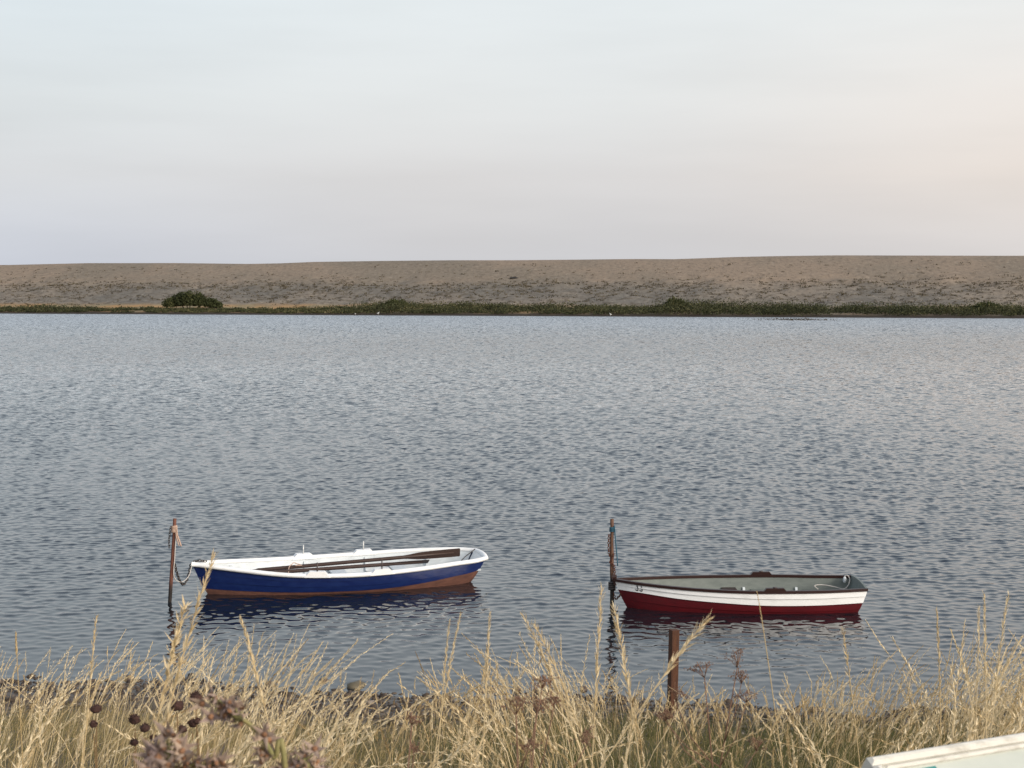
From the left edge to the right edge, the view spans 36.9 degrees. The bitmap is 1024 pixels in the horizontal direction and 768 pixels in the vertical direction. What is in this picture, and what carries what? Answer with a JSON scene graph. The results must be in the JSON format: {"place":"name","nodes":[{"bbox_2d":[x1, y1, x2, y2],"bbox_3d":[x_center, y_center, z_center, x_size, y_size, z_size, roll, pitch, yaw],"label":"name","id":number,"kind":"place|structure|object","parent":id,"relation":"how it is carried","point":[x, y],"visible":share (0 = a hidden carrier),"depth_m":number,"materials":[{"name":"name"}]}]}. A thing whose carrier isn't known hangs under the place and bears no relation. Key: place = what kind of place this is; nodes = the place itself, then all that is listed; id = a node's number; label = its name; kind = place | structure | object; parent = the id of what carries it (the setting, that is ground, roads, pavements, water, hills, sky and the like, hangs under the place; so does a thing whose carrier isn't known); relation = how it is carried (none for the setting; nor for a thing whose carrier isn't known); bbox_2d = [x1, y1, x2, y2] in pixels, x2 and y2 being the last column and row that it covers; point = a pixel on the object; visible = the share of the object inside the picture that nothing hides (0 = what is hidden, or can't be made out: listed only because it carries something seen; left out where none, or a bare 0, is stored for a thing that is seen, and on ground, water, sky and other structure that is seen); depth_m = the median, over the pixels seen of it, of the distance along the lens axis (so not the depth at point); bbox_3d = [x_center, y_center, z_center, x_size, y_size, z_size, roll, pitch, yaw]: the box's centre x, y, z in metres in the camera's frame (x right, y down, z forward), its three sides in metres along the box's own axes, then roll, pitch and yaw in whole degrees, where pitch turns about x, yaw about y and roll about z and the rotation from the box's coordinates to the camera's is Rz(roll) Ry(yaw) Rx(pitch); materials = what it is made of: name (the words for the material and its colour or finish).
{"place":"outdoors","nodes":[
{"label":"outdoors","id":0,"kind":"place"},
{"bbox_2d":[0,667,1023,767],"bbox_3d":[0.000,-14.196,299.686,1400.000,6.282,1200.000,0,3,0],"label":"ground","id":1,"kind":"structure","parent":0,"point":[134,691],"depth_m":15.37,"materials":[{"name":"beige plant"}]},
{"bbox_2d":[15,631,23,767],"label":"grass stalk","id":2,"kind":"object","parent":1,"relation":"on","point":[16,648],"depth_m":3.84,"materials":[{"name":"plant"}]},
{"bbox_2d":[82,615,98,767],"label":"grass stalk","id":3,"kind":"object","parent":1,"relation":"on","point":[91,665],"depth_m":3.65,"materials":[{"name":"plant"}]},
{"bbox_2d":[89,719,97,767],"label":"dried flower","id":4,"kind":"object","parent":1,"relation":"on","point":[93,723],"visible":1,"depth_m":4.03,"materials":[{"name":"plant"}]},
{"bbox_2d":[89,702,102,767],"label":"dried flower","id":5,"kind":"object","parent":1,"relation":"on","point":[97,708],"visible":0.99,"depth_m":4.09,"materials":[{"name":"plant"}]},
{"bbox_2d":[129,738,138,767],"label":"dried flower","id":6,"kind":"object","parent":1,"relation":"on","point":[134,742],"visible":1,"depth_m":4.07,"materials":[{"name":"plant"}]},
{"bbox_2d":[128,712,140,767],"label":"dried flower","id":7,"kind":"object","parent":1,"relation":"on","point":[134,718],"visible":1,"depth_m":4.20,"materials":[{"name":"plant"}]},
{"bbox_2d":[139,723,150,739],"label":"dried flower","id":8,"kind":"object","parent":1,"relation":"on","point":[144,727],"visible":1,"depth_m":3.91,"materials":[{"name":"plant"}]},
{"bbox_2d":[146,595,194,742],"bbox_3d":[-0.700,0.948,2.780,0.280,1.156,0.054,0,3,0],"label":"grass stalk","id":9,"kind":"object","parent":1,"relation":"on","point":[175,642],"depth_m":2.75,"materials":[{"name":"plant"}]},
{"bbox_2d":[171,698,184,762],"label":"dried flower","id":10,"kind":"object","parent":1,"relation":"on","point":[177,705],"visible":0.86,"depth_m":3.94,"materials":[{"name":"plant"}]},
{"bbox_2d":[178,724,186,732],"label":"dried flower","id":11,"kind":"object","parent":1,"relation":"on","point":[180,727],"visible":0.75,"depth_m":4.04,"materials":[{"name":"plant"}]},
{"bbox_2d":[130,718,236,767],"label":"dried mallow","id":12,"kind":"object","parent":1,"relation":"on","point":[162,754],"visible":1,"depth_m":1.57,"materials":[{"name":"brown plant"}]},
{"bbox_2d":[160,548,216,740],"bbox_3d":[-0.678,0.911,2.758,0.318,1.239,0.041,-1,3,-13],"label":"grass stalk","id":13,"kind":"object","parent":1,"relation":"on","point":[180,663],"depth_m":2.75,"materials":[{"name":"plant"}]},
{"bbox_2d":[186,718,197,761],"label":"dried flower","id":14,"kind":"object","parent":1,"relation":"on","point":[190,723],"visible":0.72,"depth_m":4.10,"materials":[{"name":"plant"}]},
{"bbox_2d":[188,691,202,756],"bbox_3d":[-0.822,1.254,3.995,0.038,0.933,0.057,-3,4,-39],"label":"dried flower","id":15,"kind":"object","parent":1,"relation":"on","point":[195,695],"visible":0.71,"depth_m":3.96,"materials":[{"name":"plant"}]},
{"bbox_2d":[193,717,201,754],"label":"dried flower","id":16,"kind":"object","parent":1,"relation":"on","point":[197,720],"visible":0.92,"depth_m":3.96,"materials":[{"name":"plant"}]},
{"bbox_2d":[187,681,287,767],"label":"dried mallow","id":17,"kind":"object","parent":1,"relation":"on","point":[229,708],"visible":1,"depth_m":1.77,"materials":[{"name":"brown plant"}]},
{"bbox_2d":[239,616,278,765],"bbox_3d":[-0.451,1.044,3.255,0.249,1.121,0.032,0,3,-1],"label":"grass stalk","id":18,"kind":"object","parent":1,"relation":"on","point":[257,676],"depth_m":3.23,"materials":[{"name":"plant"}]},
{"bbox_2d":[268,733,331,767],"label":"dried mallow","id":19,"kind":"object","parent":1,"relation":"on","point":[305,756],"visible":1,"depth_m":1.78,"materials":[{"name":"brown plant"}]},
{"bbox_2d":[347,680,364,688],"bbox_3d":[-1.839,3.545,17.983,0.201,0.130,0.263,1,4,24],"label":"stone","id":20,"kind":"object","parent":1,"relation":"on","point":[353,685],"visible":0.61,"depth_m":17.91,"materials":[{"name":"beige stone"}]},
{"bbox_2d":[406,711,424,767],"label":"dead umbel plant","id":21,"kind":"object","parent":1,"relation":"on","point":[411,746],"visible":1,"depth_m":3.35,"materials":[{"name":"brown plant"}]},
{"bbox_2d":[437,618,450,766],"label":"grass stalk","id":22,"kind":"object","parent":1,"relation":"on","point":[446,650],"depth_m":4.37,"materials":[{"name":"plant"}]},
{"bbox_2d":[432,611,461,767],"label":"grass stalk","id":23,"kind":"object","parent":1,"relation":"on","point":[450,660],"depth_m":4.25,"materials":[{"name":"plant"}]},
{"bbox_2d":[482,611,491,767],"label":"grass stalk","id":24,"kind":"object","parent":1,"relation":"on","point":[487,651],"depth_m":4.07,"materials":[{"name":"plant"}]},
{"bbox_2d":[0,618,1023,767],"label":"dry grass","id":25,"kind":"structure","parent":1,"relation":"on","point":[1013,715],"depth_m":8.75,"materials":[{"name":"plant"}]},
{"bbox_2d":[0,673,1023,765],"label":"pebbles","id":26,"kind":"object","parent":1,"relation":"on","point":[12,698],"visible":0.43,"depth_m":16.88,"materials":[{"name":"grey stone"}]},
{"bbox_2d":[510,691,560,767],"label":"dead umbel plant","id":27,"kind":"object","parent":1,"relation":"on","point":[535,708],"visible":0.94,"depth_m":3.04,"materials":[{"name":"brown plant"}]},
{"bbox_2d":[501,675,593,767],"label":"dead umbel plant","id":28,"kind":"object","parent":1,"relation":"on","point":[540,680],"visible":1,"depth_m":2.94,"materials":[{"name":"brown plant"}]},
{"bbox_2d":[520,609,586,767],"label":"grass stalk","id":29,"kind":"object","parent":1,"relation":"on","point":[551,678],"depth_m":3.25,"materials":[{"name":"plant"}]},
{"bbox_2d":[531,621,593,767],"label":"grass stalk","id":30,"kind":"object","parent":1,"relation":"on","point":[561,683],"depth_m":3.23,"materials":[{"name":"plant"}]},
{"bbox_2d":[589,585,605,767],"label":"grass stalk","id":31,"kind":"object","parent":1,"relation":"on","point":[597,669],"depth_m":3.32,"materials":[{"name":"plant"}]},
{"bbox_2d":[610,601,640,767],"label":"grass stalk","id":32,"kind":"object","parent":1,"relation":"on","point":[627,680],"depth_m":3.33,"materials":[{"name":"plant"}]},
{"bbox_2d":[621,700,640,767],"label":"grass stalk","id":33,"kind":"object","parent":1,"relation":"on","point":[629,741],"depth_m":2.86,"materials":[{"name":"plant"}]},
{"bbox_2d":[600,610,713,767],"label":"grass stalk","id":34,"kind":"object","parent":1,"relation":"on","point":[681,651],"depth_m":3.05,"materials":[{"name":"plant"}]},
{"bbox_2d":[667,629,679,710],"bbox_3d":[1.754,3.330,16.778,0.113,1.312,0.098,-1,4,-21],"label":"wooden post","id":35,"kind":"object","parent":1,"relation":"on","point":[673,647],"visible":0.5,"depth_m":16.73,"materials":[{"name":"brown wood"}]},
{"bbox_2d":[653,648,757,767],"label":"dead umbel plant","id":36,"kind":"object","parent":1,"relation":"on","point":[740,681],"visible":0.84,"depth_m":4.36,"materials":[{"name":"brown plant"}]},
{"bbox_2d":[655,661,766,767],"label":"dead umbel plant","id":37,"kind":"object","parent":1,"relation":"on","point":[676,700],"visible":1,"depth_m":4.26,"materials":[{"name":"brown plant"}]},
{"bbox_2d":[756,590,782,767],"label":"grass stalk","id":38,"kind":"object","parent":1,"relation":"on","point":[771,683],"depth_m":4.07,"materials":[{"name":"plant"}]},
{"bbox_2d":[840,627,859,767],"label":"grass stalk","id":39,"kind":"object","parent":1,"relation":"on","point":[846,654],"depth_m":4.26,"materials":[{"name":"plant"}]},
{"bbox_2d":[935,606,941,745],"bbox_3d":[1.100,1.109,3.963,0.035,1.080,0.026,1,4,21],"label":"grass stalk","id":40,"kind":"object","parent":1,"relation":"on","point":[939,652],"depth_m":3.94,"materials":[{"name":"plant"}]},
{"bbox_2d":[861,732,1023,767],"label":"information board","id":41,"kind":"object","parent":1,"relation":"on","point":[1006,751],"visible":1,"depth_m":2.66,"materials":[{"name":"grey"}]},
{"bbox_2d":[975,604,981,739],"bbox_3d":[1.159,1.097,3.865,0.016,1.105,0.047,-1,3,-9],"label":"grass stalk","id":42,"kind":"object","parent":1,"relation":"on","point":[978,642],"depth_m":3.83,"materials":[{"name":"plant"}]},
{"bbox_2d":[982,591,988,737],"bbox_3d":[1.164,1.063,3.775,0.071,1.139,0.023,-3,5,-41],"label":"grass stalk","id":43,"kind":"object","parent":1,"relation":"on","point":[985,637],"depth_m":3.74,"materials":[{"name":"plant"}]},
{"bbox_2d":[990,592,1010,737],"bbox_3d":[1.138,1.042,3.680,0.092,1.117,0.033,1,3,13],"label":"grass stalk","id":44,"kind":"object","parent":1,"relation":"on","point":[1003,623],"depth_m":3.66,"materials":[{"name":"plant"}]},
{"bbox_2d":[0,314,1023,716],"bbox_3d":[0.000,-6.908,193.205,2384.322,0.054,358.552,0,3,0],"label":"water","id":45,"kind":"structure","parent":0,"point":[880,458],"depth_m":36.48,"materials":[{"name":"grey liquid"}]},
{"bbox_2d":[168,518,176,601],"bbox_3d":[-5.072,2.970,22.842,0.194,1.955,0.068,0,3,0],"label":"mooring post","id":46,"kind":"object","parent":45,"relation":"in","point":[171,567],"visible":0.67,"depth_m":22.80,"materials":[{"name":"brown wood"}]},
{"bbox_2d":[168,526,170,547],"bbox_3d":[-5.076,2.269,22.780,0.059,0.343,0.036,0,3,0],"label":"chain","id":47,"kind":"object","parent":46,"relation":"hanging from","point":[169,538],"visible":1,"depth_m":22.77,"materials":[{"name":"grey metal"}]},
{"bbox_2d":[171,525,181,546],"bbox_3d":[-4.978,2.250,22.799,0.163,0.316,0.096,0,3,0],"label":"rope","id":48,"kind":"object","parent":46,"relation":"attached to","point":[174,529],"visible":1,"depth_m":22.76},
{"bbox_2d":[173,535,191,581],"bbox_3d":[-4.946,2.583,23.058,0.057,0.788,0.580,1,3,12],"label":"rope","id":49,"kind":"object","parent":46,"relation":"attached to","point":[174,564],"visible":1,"depth_m":22.79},
{"bbox_2d":[174,559,206,585],"bbox_3d":[-4.908,2.835,23.166,0.188,0.394,0.746,2,4,28],"label":"chain","id":50,"kind":"object","parent":46,"relation":"hanging from","point":[180,582],"visible":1,"depth_m":23.17,"materials":[{"name":"grey metal"}]},
{"bbox_2d":[191,541,487,594],"bbox_3d":[-2.663,2.979,24.086,4.658,0.707,1.527,-1,6,-17],"label":"rowing boat","id":51,"kind":"object","parent":45,"relation":"on","point":[234,577],"visible":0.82,"depth_m":23.65,"materials":[{"name":"blue paint"}]},
{"bbox_2d":[271,560,428,572],"bbox_3d":[-2.663,2.849,23.874,2.821,0.118,0.121,-1,4,-17],"label":"oar","id":52,"kind":"object","parent":51,"relation":"in","point":[354,566],"visible":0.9,"depth_m":23.90,"materials":[{"name":"brown wood"}]},
{"bbox_2d":[253,548,459,570],"bbox_3d":[-2.442,2.768,24.141,3.363,0.222,0.062,-1,4,-16],"label":"oar","id":53,"kind":"object","parent":51,"relation":"in","point":[445,553],"visible":0.8,"depth_m":24.25,"materials":[{"name":"brown wood"}]},
{"bbox_2d":[610,519,613,605],"bbox_3d":[1.471,3.069,22.603,0.067,2.184,0.066,0,3,0],"label":"mooring post","id":54,"kind":"object","parent":45,"relation":"in","point":[611,554],"visible":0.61,"depth_m":22.55,"materials":[{"name":"brown wood"}]},
{"bbox_2d":[607,534,609,556],"bbox_3d":[1.424,2.367,22.537,0.037,0.344,0.040,-1,4,-24],"label":"chain","id":55,"kind":"object","parent":54,"relation":"hanging from","point":[608,544],"visible":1,"depth_m":22.53,"materials":[{"name":"metal"}]},
{"bbox_2d":[608,581,615,590],"bbox_3d":[1.470,2.969,22.597,0.118,0.155,0.118,0,3,0],"label":"rope","id":56,"kind":"object","parent":54,"relation":"attached to","point":[611,586],"visible":1,"depth_m":22.55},
{"bbox_2d":[609,554,615,574],"bbox_3d":[1.474,2.729,22.541,0.102,0.495,0.040,0,3,-5],"label":"chain","id":57,"kind":"object","parent":54,"relation":"hanging from","point":[612,563],"visible":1,"depth_m":22.53,"materials":[{"name":"brown metal"}]},
{"bbox_2d":[609,525,617,565],"bbox_3d":[1.486,2.372,22.544,0.135,0.601,0.083,3,5,41],"label":"rope","id":58,"kind":"object","parent":54,"relation":"attached to","point":[610,529],"visible":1,"depth_m":22.52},
{"bbox_2d":[612,570,867,613],"bbox_3d":[3.280,3.108,22.488,3.633,0.640,1.231,0,4,0],"label":"rowing boat","id":59,"kind":"object","parent":45,"relation":"on","point":[777,593],"visible":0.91,"depth_m":22.11,"materials":[{"name":"white paint"}]},
{"bbox_2d":[814,575,849,588],"bbox_3d":[4.756,2.946,22.820,0.546,0.206,0.154,0,3,0],"label":"rope","id":60,"kind":"object","parent":59,"relation":"on","point":[834,586],"visible":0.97,"depth_m":22.79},
{"bbox_2d":[756,317,835,320],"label":"water weed","id":61,"kind":"object","parent":45,"relation":"on","point":[801,319],"visible":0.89,"depth_m":258.43,"materials":[{"name":"green plant"}]},
{"bbox_2d":[0,255,1023,318],"bbox_3d":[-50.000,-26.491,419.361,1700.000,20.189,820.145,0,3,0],"label":"shingle ridge","id":62,"kind":"structure","parent":0,"point":[829,268],"depth_m":344.62,"materials":[{"name":"beige gravel"}]},
{"bbox_2d":[161,290,223,308],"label":"shrub","id":63,"kind":"object","parent":62,"relation":"on","point":[190,298],"visible":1,"depth_m":333.86,"materials":[{"name":"green plant"}]},
{"bbox_2d":[377,298,414,308],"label":"shrub","id":64,"kind":"object","parent":62,"relation":"on","point":[396,301],"visible":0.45,"depth_m":318.14,"materials":[{"name":"green plant"}]},
{"bbox_2d":[0,260,1023,306],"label":"shingle tufts","id":65,"kind":"object","parent":62,"relation":"on","point":[523,293],"visible":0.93,"depth_m":339.68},
{"bbox_2d":[0,296,1023,316],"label":"saltmarsh scrub","id":66,"kind":"object","parent":62,"relation":"on","point":[656,308],"visible":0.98,"depth_m":302.36,"materials":[{"name":"green plant"}]},
{"bbox_2d":[663,296,690,311],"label":"shrub","id":67,"kind":"object","parent":62,"relation":"on","point":[673,298],"visible":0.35,"depth_m":301.67,"materials":[{"name":"green plant"}]},
{"bbox_2d":[970,301,1000,310],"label":"shrub","id":68,"kind":"object","parent":62,"relation":"on","point":[979,304],"visible":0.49,"depth_m":285.27,"materials":[{"name":"green plant"}]},
{"bbox_2d":[0,0,1023,264],"label":"sky","id":69,"kind":"structure","parent":0,"point":[132,131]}
]}

